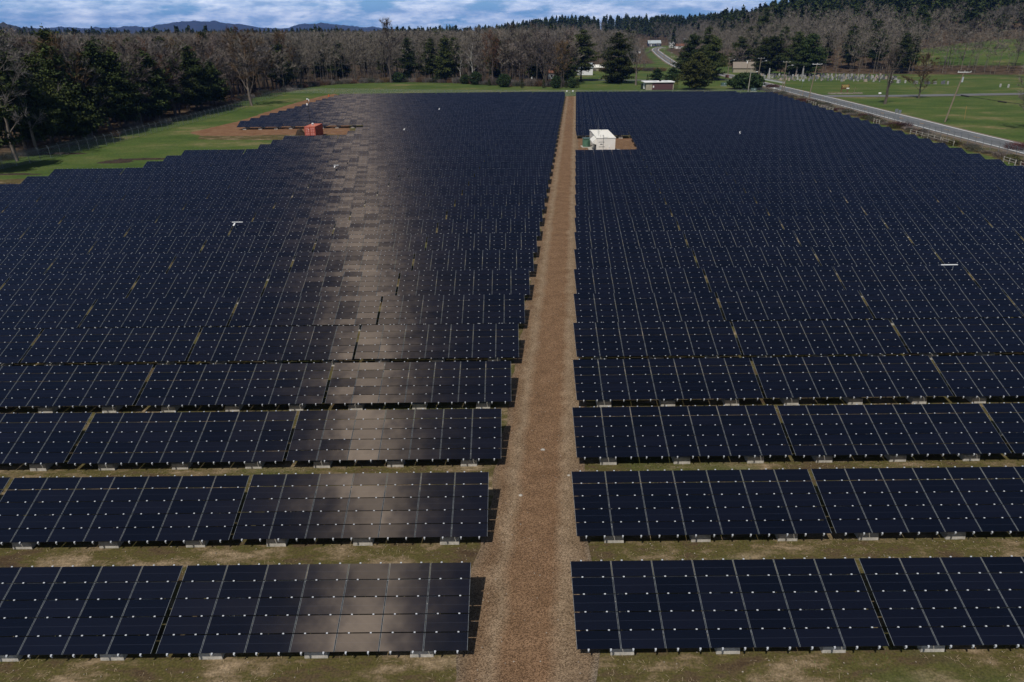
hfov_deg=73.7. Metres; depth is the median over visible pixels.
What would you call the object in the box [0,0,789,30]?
sky
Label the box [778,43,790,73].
bare tree
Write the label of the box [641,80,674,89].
storage shed
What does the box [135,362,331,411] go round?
solar table
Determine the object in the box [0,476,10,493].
solar table
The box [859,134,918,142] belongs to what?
solar table
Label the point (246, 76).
bare tree
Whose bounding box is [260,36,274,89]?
bare tree
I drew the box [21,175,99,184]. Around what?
solar table
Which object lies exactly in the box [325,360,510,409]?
solar table
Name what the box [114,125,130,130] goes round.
thicket
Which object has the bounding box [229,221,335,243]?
solar table
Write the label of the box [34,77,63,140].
bare tree
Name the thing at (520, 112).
solar table
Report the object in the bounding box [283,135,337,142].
solar table
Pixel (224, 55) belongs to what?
bare tree
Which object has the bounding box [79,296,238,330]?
solar table
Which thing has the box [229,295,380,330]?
solar table
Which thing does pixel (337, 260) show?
solar table
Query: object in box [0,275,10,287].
solar table
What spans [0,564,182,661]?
solar table
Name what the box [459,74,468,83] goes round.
young pine
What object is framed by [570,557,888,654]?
solar table
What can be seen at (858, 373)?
solar table
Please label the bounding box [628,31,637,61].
spruce tree
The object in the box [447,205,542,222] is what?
solar table
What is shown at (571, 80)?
young pine
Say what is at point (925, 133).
white railing
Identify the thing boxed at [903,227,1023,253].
solar table
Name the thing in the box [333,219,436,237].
solar table
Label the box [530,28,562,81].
bare tree
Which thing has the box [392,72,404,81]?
young pine
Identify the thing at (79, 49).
bare tree
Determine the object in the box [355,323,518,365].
solar table
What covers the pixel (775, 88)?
chain link fence
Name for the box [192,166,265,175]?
solar table
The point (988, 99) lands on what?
service cable
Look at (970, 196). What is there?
solar table
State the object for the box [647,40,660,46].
house
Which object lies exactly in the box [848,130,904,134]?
solar table
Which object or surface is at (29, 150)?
thicket
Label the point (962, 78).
utility pole
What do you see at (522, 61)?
birch tree
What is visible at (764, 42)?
pine tree
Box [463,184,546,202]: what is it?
solar table
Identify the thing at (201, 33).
pine tree
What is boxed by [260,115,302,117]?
solar table
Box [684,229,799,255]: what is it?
solar table
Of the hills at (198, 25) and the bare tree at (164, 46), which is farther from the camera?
the hills at (198, 25)
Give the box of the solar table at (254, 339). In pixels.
[188,325,358,365]
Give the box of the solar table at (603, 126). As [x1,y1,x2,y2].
[575,124,625,130]
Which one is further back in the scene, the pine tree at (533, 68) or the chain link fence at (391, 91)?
the pine tree at (533, 68)
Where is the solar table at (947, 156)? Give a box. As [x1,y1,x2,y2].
[913,153,984,164]
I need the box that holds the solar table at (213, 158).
[163,155,229,164]
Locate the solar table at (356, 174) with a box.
[323,170,398,186]
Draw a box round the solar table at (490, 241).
[426,232,536,258]
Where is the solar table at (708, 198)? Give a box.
[664,193,755,209]
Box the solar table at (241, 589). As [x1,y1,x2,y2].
[156,561,470,659]
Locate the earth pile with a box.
[296,129,304,134]
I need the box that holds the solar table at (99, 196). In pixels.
[38,191,127,203]
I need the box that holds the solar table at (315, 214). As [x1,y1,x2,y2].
[253,208,351,228]
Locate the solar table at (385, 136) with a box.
[338,134,392,141]
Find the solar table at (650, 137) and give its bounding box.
[632,135,688,143]
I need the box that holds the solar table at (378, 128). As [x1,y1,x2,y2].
[355,127,405,134]
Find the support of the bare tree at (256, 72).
on the ground
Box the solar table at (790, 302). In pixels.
[716,289,873,323]
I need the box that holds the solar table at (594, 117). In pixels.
[576,116,620,121]
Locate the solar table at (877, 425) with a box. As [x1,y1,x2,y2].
[777,403,1010,462]
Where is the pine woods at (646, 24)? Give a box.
[0,0,1023,52]
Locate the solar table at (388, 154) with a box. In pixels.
[358,151,423,162]
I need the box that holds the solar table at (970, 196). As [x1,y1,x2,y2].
[931,190,1023,205]
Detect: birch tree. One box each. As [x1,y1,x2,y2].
[457,54,464,76]
[466,41,481,71]
[514,41,524,81]
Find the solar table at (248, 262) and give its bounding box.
[167,252,294,280]
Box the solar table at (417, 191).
[377,185,461,202]
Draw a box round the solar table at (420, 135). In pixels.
[393,133,446,140]
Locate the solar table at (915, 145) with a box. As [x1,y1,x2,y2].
[884,143,948,149]
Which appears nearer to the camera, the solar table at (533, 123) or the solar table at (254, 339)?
the solar table at (254, 339)
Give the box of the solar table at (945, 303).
[860,288,1022,324]
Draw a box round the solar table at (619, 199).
[575,193,664,210]
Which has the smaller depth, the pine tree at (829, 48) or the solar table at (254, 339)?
the solar table at (254, 339)
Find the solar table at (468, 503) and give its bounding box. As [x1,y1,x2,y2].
[233,471,488,546]
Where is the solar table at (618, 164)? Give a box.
[575,161,646,171]
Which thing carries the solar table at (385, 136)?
on the ground
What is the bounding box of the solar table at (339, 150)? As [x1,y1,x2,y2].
[306,147,368,156]
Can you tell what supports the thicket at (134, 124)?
on the ground
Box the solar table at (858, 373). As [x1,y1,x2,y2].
[752,355,952,404]
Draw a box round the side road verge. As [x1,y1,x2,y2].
[908,93,990,96]
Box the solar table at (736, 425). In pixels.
[572,404,791,464]
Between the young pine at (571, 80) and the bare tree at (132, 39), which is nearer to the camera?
the bare tree at (132, 39)
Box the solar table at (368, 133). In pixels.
[347,130,399,137]
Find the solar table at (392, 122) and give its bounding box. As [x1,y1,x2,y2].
[370,120,416,126]
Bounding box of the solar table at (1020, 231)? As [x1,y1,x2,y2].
[1014,227,1023,238]
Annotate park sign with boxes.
[841,84,849,91]
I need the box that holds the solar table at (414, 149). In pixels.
[368,146,429,156]
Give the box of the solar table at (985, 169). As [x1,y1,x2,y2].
[949,165,1023,178]
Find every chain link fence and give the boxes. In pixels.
[0,87,284,168]
[286,88,557,93]
[583,89,756,92]
[761,87,790,94]
[791,89,1023,159]
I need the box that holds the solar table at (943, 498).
[811,466,1023,539]
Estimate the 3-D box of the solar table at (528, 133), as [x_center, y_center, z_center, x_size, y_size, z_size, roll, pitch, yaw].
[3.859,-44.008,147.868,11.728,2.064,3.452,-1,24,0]
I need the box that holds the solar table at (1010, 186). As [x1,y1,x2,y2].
[993,181,1023,193]
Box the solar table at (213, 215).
[156,209,256,225]
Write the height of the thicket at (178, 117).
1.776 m
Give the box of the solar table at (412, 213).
[350,206,446,223]
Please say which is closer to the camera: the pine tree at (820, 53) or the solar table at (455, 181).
the solar table at (455, 181)
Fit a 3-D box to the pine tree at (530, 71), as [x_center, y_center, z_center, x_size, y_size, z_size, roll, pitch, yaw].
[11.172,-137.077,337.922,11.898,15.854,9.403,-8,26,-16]
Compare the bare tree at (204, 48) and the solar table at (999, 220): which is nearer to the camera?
the solar table at (999, 220)
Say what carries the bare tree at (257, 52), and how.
on the ground
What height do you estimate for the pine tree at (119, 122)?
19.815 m
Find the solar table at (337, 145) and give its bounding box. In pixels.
[317,142,376,151]
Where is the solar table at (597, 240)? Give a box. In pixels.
[574,231,687,255]
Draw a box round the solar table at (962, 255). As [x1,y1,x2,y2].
[931,244,1023,271]
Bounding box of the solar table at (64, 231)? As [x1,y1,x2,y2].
[20,223,132,240]
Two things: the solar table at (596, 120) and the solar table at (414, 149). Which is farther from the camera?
the solar table at (596, 120)
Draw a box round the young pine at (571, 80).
[567,76,575,87]
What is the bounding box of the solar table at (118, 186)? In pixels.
[68,182,152,193]
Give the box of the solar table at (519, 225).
[437,218,539,236]
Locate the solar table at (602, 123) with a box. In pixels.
[576,121,623,127]
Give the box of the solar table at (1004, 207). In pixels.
[954,201,1023,220]
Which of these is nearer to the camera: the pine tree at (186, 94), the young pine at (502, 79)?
the pine tree at (186, 94)
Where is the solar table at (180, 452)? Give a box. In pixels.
[67,410,296,469]
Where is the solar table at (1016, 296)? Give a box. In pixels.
[1003,288,1023,314]
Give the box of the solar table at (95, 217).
[59,210,161,230]
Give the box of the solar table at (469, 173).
[399,169,473,185]
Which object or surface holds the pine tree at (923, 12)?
on the ground
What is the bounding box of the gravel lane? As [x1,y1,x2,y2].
[455,96,599,681]
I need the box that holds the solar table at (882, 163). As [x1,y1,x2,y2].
[859,160,933,173]
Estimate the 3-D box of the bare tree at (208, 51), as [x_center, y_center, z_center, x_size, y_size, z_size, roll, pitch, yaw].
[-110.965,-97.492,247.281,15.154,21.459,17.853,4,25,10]
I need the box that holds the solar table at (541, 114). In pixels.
[517,113,560,118]
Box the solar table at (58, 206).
[3,201,98,215]
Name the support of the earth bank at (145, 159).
on the ground
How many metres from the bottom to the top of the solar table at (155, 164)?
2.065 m
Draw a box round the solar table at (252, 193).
[207,188,294,205]
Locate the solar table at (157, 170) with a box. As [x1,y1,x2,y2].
[120,167,194,176]
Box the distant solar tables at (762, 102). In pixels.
[269,91,833,116]
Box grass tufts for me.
[0,374,1007,681]
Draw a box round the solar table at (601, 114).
[576,113,619,115]
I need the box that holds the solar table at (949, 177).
[891,173,975,188]
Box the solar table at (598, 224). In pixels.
[574,216,678,238]
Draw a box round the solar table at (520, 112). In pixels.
[518,111,560,114]
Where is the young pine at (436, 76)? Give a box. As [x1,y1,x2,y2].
[434,72,442,81]
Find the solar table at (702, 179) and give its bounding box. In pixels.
[654,175,734,191]
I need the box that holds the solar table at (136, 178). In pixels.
[96,174,174,185]
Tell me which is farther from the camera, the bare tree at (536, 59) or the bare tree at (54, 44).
the bare tree at (536, 59)
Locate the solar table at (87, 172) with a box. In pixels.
[49,168,124,177]
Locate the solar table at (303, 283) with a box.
[262,271,398,302]
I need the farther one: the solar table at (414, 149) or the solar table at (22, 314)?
the solar table at (414, 149)
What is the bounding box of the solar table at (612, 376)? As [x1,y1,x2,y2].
[573,357,762,406]
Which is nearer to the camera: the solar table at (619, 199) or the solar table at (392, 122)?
the solar table at (619, 199)
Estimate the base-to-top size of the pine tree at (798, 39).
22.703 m
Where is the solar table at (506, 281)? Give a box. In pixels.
[397,269,529,300]
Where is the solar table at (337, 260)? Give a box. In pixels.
[290,251,413,276]
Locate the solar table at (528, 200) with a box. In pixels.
[455,194,544,208]
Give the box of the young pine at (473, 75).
[468,71,482,84]
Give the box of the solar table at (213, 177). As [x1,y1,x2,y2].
[171,173,249,186]
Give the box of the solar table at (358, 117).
[339,116,382,120]
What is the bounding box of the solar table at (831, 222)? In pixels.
[778,215,887,238]
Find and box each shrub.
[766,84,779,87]
[888,120,913,128]
[923,132,941,138]
[946,140,962,145]
[964,144,984,151]
[980,150,994,153]
[992,150,1011,154]
[992,152,1011,157]
[1001,154,1022,160]
[1002,140,1023,149]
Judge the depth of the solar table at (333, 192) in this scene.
96.34 m
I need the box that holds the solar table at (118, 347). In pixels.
[21,327,200,366]
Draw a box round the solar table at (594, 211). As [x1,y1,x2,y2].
[575,204,670,224]
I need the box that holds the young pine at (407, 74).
[402,71,411,81]
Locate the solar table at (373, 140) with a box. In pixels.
[328,138,384,146]
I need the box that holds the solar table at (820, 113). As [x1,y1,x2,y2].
[798,112,842,117]
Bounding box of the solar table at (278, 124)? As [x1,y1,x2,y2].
[237,120,284,129]
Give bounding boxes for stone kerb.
[828,92,861,93]
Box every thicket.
[0,151,18,160]
[16,147,39,155]
[26,144,50,151]
[47,138,71,147]
[70,136,92,144]
[98,128,119,137]
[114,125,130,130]
[120,120,143,128]
[144,119,159,126]
[154,117,170,123]
[173,113,186,119]
[186,110,197,114]
[192,107,207,112]
[207,103,224,108]
[212,101,228,106]
[228,99,240,103]
[238,96,248,100]
[282,86,292,91]
[290,82,302,88]
[303,81,315,86]
[317,79,330,84]
[320,78,334,84]
[339,77,352,83]
[358,78,367,82]
[363,77,374,82]
[381,77,389,82]
[414,77,426,81]
[451,76,459,82]
[488,77,499,84]
[512,79,525,85]
[524,78,538,85]
[533,79,545,85]
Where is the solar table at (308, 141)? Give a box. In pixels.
[271,139,328,146]
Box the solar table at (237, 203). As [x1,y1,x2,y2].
[183,198,276,215]
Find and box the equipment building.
[587,120,616,150]
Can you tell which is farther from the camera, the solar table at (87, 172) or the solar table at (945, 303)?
the solar table at (87, 172)
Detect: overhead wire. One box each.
[734,58,1022,77]
[736,58,1018,76]
[738,58,1013,75]
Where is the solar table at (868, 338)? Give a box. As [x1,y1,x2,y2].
[732,319,908,359]
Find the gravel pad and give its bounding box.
[577,140,636,153]
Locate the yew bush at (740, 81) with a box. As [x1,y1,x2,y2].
[726,72,765,89]
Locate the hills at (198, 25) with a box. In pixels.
[36,20,399,33]
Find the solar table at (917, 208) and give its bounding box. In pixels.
[859,202,962,223]
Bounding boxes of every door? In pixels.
[305,127,309,135]
[310,127,314,134]
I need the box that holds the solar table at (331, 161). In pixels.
[280,158,348,169]
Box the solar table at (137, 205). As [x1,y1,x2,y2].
[93,199,187,214]
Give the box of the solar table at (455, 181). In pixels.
[389,177,468,194]
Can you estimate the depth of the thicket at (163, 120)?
190.90 m
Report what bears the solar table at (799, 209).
on the ground
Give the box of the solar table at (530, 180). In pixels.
[469,176,548,192]
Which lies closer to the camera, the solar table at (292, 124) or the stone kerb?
the solar table at (292, 124)
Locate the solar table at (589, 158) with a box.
[575,155,642,165]
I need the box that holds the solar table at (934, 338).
[891,317,1023,359]
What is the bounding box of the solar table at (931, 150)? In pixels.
[898,148,966,153]
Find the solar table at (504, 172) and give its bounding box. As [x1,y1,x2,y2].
[475,168,549,179]
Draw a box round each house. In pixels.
[532,67,555,78]
[577,63,592,74]
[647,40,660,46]
[732,61,764,72]
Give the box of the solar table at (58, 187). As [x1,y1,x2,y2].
[0,183,73,200]
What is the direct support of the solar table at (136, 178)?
on the ground
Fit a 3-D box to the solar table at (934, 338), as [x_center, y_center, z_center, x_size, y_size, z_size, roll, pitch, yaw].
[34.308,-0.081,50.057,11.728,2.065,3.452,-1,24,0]
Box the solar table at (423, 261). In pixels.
[413,249,533,275]
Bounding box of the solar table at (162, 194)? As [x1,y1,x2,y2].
[123,190,210,203]
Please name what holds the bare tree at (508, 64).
on the ground
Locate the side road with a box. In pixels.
[823,93,1023,96]
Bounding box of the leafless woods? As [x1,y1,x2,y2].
[0,0,1023,144]
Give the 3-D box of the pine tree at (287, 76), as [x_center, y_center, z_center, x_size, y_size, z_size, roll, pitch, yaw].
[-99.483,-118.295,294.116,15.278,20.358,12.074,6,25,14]
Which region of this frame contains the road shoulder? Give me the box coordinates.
[651,47,1023,155]
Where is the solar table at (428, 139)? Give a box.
[385,137,441,145]
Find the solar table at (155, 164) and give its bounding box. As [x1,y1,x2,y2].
[143,160,212,170]
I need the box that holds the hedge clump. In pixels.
[642,66,659,70]
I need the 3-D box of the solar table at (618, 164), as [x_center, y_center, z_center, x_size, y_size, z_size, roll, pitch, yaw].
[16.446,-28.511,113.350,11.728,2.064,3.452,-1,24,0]
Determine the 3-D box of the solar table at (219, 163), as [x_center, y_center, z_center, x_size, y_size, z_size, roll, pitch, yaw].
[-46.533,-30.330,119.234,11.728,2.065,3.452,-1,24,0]
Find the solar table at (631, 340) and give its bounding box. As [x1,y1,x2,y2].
[573,321,740,358]
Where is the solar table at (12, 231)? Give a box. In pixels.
[0,225,30,238]
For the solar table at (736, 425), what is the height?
2.066 m
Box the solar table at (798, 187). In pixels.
[742,182,829,200]
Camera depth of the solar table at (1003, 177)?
102.16 m
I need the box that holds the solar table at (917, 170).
[875,166,953,180]
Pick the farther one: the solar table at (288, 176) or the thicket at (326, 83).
the thicket at (326, 83)
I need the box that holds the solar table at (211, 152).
[182,149,244,158]
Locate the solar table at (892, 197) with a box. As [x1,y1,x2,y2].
[842,191,937,211]
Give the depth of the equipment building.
134.70 m
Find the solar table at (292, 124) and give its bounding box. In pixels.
[283,119,330,128]
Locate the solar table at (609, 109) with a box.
[576,108,616,110]
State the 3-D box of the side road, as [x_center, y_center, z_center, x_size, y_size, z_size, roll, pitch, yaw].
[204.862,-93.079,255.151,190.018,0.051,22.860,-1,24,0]
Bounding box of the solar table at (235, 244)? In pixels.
[201,235,316,260]
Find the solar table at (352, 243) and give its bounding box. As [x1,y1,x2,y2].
[313,234,426,255]
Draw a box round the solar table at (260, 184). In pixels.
[228,179,310,196]
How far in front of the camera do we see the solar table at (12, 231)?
79.13 m
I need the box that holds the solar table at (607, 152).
[575,149,639,159]
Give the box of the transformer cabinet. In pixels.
[580,137,591,147]
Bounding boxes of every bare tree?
[0,29,47,153]
[0,42,32,160]
[0,45,60,141]
[1,26,21,36]
[1,37,41,66]
[4,33,28,59]
[10,38,39,65]
[13,33,33,55]
[14,40,36,67]
[29,32,94,135]
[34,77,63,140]
[53,36,71,50]
[54,47,79,86]
[56,39,108,137]
[62,36,100,125]
[69,41,117,127]
[93,37,140,123]
[103,36,135,116]
[107,34,152,123]
[113,33,169,119]
[113,38,152,120]
[119,53,149,123]
[124,40,173,116]
[126,41,167,113]
[148,47,184,115]
[152,38,197,114]
[163,34,218,106]
[163,53,214,106]
[166,41,190,111]
[180,36,203,102]
[183,32,223,102]
[189,43,221,56]
[194,40,217,104]
[196,36,228,78]
[201,43,228,79]
[203,39,227,85]
[204,34,225,71]
[210,30,229,93]
[212,29,236,97]
[216,38,234,78]
[217,39,237,96]
[218,43,241,96]
[219,24,264,105]
[222,36,263,88]
[228,39,256,93]
[229,36,251,94]
[231,35,254,93]
[235,32,260,90]
[239,32,271,88]
[248,35,263,91]
[249,35,274,90]
[250,44,278,89]
[253,47,273,87]
[255,37,266,78]
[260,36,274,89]
[263,43,290,89]
[269,49,296,88]
[270,29,297,85]
[273,30,293,85]
[285,36,308,83]
[287,42,303,83]
[376,16,404,82]
[463,24,491,71]
[470,49,490,73]
[480,30,503,79]
[481,34,498,72]
[489,43,519,72]
[490,32,515,73]
[494,24,521,67]
[495,28,514,73]
[497,50,517,74]
[504,27,534,78]
[504,41,527,80]
[514,34,531,79]
[516,32,536,79]
[519,41,553,69]
[527,21,551,79]
[528,38,558,86]
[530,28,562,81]
[533,30,557,82]
[540,42,557,81]
[543,41,562,78]
[547,40,572,87]
[549,40,571,70]
[549,41,581,79]
[557,25,577,80]
[563,39,585,63]
[564,36,580,59]
[626,46,649,84]
[731,47,746,61]
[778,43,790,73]
[873,46,906,103]
[901,52,939,97]
[935,26,964,63]
[950,17,986,59]
[988,2,1023,48]
[1010,34,1023,65]
[1016,66,1023,110]
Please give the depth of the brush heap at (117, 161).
131.46 m
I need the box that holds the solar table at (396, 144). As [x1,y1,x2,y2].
[377,141,435,150]
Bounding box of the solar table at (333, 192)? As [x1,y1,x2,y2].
[292,187,377,204]
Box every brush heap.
[98,160,128,162]
[114,158,133,161]
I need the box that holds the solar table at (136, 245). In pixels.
[88,236,207,262]
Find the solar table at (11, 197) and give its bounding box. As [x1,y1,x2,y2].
[0,192,43,206]
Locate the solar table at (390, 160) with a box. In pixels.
[348,157,415,169]
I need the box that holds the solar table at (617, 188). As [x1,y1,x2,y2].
[575,183,659,197]
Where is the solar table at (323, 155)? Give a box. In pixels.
[293,152,358,163]
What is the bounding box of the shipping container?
[304,123,323,135]
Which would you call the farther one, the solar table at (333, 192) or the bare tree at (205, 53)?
the bare tree at (205, 53)
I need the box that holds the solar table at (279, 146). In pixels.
[258,143,317,152]
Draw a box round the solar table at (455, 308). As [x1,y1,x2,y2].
[378,294,524,325]
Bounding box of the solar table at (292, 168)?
[264,165,336,178]
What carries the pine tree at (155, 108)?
on the ground
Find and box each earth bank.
[0,173,40,174]
[33,152,85,154]
[106,158,164,160]
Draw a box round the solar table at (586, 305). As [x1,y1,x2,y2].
[574,292,723,324]
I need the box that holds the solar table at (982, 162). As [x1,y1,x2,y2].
[930,159,1006,170]
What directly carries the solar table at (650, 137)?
on the ground
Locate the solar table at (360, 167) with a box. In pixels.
[335,164,407,177]
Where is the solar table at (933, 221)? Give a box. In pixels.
[880,214,991,237]
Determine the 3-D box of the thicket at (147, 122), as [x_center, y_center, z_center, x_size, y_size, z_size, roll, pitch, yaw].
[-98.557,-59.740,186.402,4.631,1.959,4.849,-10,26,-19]
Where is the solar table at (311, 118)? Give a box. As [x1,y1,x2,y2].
[294,117,337,124]
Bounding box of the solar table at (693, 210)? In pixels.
[670,203,768,222]
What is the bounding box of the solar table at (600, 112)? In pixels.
[576,110,617,114]
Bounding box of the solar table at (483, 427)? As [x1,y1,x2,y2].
[286,408,500,467]
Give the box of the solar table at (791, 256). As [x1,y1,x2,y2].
[693,246,819,271]
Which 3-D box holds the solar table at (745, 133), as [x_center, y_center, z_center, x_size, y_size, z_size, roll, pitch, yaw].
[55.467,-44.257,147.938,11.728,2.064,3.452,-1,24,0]
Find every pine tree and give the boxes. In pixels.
[0,29,24,63]
[0,34,34,150]
[0,56,27,147]
[0,71,73,144]
[0,103,24,147]
[19,52,68,140]
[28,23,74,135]
[31,78,88,142]
[34,42,85,139]
[57,86,108,143]
[67,46,120,135]
[80,42,135,130]
[82,36,122,121]
[93,52,131,126]
[97,46,149,127]
[120,36,136,57]
[124,63,151,121]
[129,48,171,118]
[138,53,180,118]
[152,36,168,49]
[160,57,200,114]
[171,50,188,109]
[175,44,213,108]
[176,55,217,107]
[194,31,208,54]
[202,59,229,103]
[232,40,260,87]
[262,42,297,86]
[296,57,311,78]
[309,45,330,77]
[312,33,331,78]
[327,40,353,79]
[351,32,361,71]
[359,49,370,72]
[376,42,396,76]
[376,49,392,75]
[389,35,400,71]
[396,38,420,77]
[415,40,428,75]
[420,38,438,74]
[434,35,458,80]
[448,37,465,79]
[465,45,480,71]
[482,34,505,78]
[512,33,521,76]
[525,55,535,78]
[527,38,549,78]
[550,44,578,80]
[558,35,582,74]
[574,28,600,80]
[597,29,639,82]
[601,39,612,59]
[649,67,664,79]
[663,65,679,80]
[671,33,705,73]
[699,24,715,56]
[702,35,729,78]
[727,36,753,65]
[744,26,759,58]
[751,34,790,71]
[751,36,779,73]
[754,6,776,37]
[775,25,793,52]
[776,31,815,74]
[784,32,828,75]
[822,30,838,65]
[839,24,863,68]
[860,19,890,66]
[864,18,877,44]
[865,29,891,67]
[892,31,915,73]
[904,33,922,69]
[906,3,933,37]
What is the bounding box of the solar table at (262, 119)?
[249,117,293,124]
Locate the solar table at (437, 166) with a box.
[408,163,478,176]
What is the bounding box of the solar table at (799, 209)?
[765,203,865,224]
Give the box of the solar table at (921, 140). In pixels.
[871,138,932,147]
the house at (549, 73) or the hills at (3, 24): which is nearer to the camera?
the house at (549, 73)
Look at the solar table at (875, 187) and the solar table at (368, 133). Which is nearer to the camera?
the solar table at (875, 187)
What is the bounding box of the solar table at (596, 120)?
[576,118,622,121]
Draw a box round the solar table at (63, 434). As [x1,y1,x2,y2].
[0,412,91,470]
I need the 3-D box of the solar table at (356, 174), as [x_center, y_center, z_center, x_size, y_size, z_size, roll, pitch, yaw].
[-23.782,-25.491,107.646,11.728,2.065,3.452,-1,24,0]
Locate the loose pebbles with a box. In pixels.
[12,297,1016,681]
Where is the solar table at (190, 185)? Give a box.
[149,181,231,195]
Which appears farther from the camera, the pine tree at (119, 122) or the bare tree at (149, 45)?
the bare tree at (149, 45)
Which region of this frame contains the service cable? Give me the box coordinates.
[957,94,1022,104]
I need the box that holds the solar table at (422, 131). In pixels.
[400,129,451,136]
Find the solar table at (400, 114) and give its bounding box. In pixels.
[389,113,431,116]
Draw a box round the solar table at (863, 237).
[793,229,913,254]
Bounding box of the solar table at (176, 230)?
[125,222,233,244]
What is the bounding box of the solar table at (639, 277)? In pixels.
[574,267,708,298]
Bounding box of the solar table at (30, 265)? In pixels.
[0,255,57,277]
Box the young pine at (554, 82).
[550,75,561,87]
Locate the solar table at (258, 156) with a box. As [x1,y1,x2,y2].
[228,153,293,163]
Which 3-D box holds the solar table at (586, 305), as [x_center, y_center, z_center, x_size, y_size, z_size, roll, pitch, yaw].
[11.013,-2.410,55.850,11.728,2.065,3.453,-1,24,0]
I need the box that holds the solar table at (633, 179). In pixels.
[575,175,654,186]
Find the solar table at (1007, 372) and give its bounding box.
[931,355,1023,402]
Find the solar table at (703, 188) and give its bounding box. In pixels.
[658,183,744,198]
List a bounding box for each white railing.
[910,130,941,139]
[1003,156,1016,165]
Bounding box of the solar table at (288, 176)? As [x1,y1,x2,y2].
[248,172,324,187]
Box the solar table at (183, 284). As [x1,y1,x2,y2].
[127,272,269,303]
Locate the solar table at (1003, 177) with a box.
[970,173,1023,181]
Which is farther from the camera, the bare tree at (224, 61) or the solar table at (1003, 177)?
the bare tree at (224, 61)
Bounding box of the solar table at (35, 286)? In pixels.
[0,273,139,299]
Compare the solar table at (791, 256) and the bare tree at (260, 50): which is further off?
the bare tree at (260, 50)
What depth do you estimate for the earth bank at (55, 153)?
142.14 m
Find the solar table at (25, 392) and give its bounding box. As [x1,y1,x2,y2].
[0,364,152,412]
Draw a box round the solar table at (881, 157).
[846,154,916,166]
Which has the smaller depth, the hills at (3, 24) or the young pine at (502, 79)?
the young pine at (502, 79)
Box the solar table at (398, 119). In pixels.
[377,118,421,122]
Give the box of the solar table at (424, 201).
[365,196,454,213]
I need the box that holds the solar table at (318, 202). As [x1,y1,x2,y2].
[274,197,365,216]
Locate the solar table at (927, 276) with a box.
[834,265,978,296]
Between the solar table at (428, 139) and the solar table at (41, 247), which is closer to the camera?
the solar table at (41, 247)
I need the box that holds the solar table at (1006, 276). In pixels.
[964,264,1023,291]
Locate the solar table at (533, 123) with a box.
[510,121,558,127]
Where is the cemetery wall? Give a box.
[764,78,784,82]
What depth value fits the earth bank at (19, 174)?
121.15 m
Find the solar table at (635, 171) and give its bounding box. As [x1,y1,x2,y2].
[575,167,650,180]
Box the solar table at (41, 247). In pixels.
[0,238,97,257]
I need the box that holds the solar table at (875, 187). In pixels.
[826,182,914,200]
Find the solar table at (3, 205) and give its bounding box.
[0,202,10,212]
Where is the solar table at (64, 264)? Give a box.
[45,253,176,279]
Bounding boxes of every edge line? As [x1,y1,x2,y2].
[652,48,1021,152]
[662,53,1011,141]
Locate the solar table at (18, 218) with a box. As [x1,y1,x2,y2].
[0,212,66,228]
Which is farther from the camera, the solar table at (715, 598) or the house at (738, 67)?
the house at (738, 67)
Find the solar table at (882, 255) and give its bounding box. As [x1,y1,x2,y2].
[812,245,942,273]
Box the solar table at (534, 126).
[508,124,558,131]
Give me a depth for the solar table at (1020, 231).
73.64 m
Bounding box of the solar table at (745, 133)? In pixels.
[740,131,794,137]
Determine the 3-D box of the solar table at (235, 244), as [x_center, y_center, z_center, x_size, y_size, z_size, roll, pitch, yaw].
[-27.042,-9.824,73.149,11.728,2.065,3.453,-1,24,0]
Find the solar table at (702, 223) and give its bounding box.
[676,215,782,237]
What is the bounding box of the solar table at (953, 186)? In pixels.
[910,181,1000,194]
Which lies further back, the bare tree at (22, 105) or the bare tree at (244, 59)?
the bare tree at (244, 59)
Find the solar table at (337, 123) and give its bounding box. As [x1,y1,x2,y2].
[329,119,376,127]
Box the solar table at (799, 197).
[753,192,846,211]
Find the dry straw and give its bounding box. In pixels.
[2,368,1023,681]
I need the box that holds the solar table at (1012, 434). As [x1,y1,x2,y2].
[982,402,1023,455]
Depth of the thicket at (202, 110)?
215.75 m
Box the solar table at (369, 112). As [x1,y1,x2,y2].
[353,111,393,115]
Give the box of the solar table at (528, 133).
[503,132,556,139]
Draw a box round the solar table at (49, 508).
[0,474,249,548]
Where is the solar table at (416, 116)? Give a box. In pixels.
[383,115,426,119]
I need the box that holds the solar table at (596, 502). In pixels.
[571,468,831,542]
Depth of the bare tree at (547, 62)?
309.79 m
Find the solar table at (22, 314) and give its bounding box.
[0,298,95,328]
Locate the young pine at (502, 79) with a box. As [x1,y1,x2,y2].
[496,73,511,86]
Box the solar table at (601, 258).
[574,248,696,273]
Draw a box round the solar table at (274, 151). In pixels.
[244,148,306,157]
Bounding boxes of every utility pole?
[808,63,817,98]
[944,70,964,121]
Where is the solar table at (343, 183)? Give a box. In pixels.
[309,178,389,194]
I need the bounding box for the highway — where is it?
[653,47,1023,153]
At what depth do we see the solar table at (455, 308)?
55.65 m
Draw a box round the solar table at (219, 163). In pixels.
[211,159,280,168]
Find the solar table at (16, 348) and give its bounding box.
[0,328,41,365]
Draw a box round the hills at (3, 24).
[0,22,372,33]
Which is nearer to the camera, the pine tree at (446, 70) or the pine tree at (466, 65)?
the pine tree at (446, 70)
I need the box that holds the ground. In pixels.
[0,0,1023,681]
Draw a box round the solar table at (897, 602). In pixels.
[859,555,1023,651]
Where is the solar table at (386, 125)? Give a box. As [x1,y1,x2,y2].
[363,124,411,129]
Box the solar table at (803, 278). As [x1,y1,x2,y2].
[704,266,844,296]
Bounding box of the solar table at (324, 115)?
[303,114,345,118]
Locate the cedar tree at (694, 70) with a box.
[674,50,719,89]
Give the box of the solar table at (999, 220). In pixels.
[982,213,1023,231]
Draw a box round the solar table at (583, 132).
[575,127,628,138]
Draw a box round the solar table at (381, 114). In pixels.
[346,113,388,116]
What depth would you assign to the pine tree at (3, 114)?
124.69 m

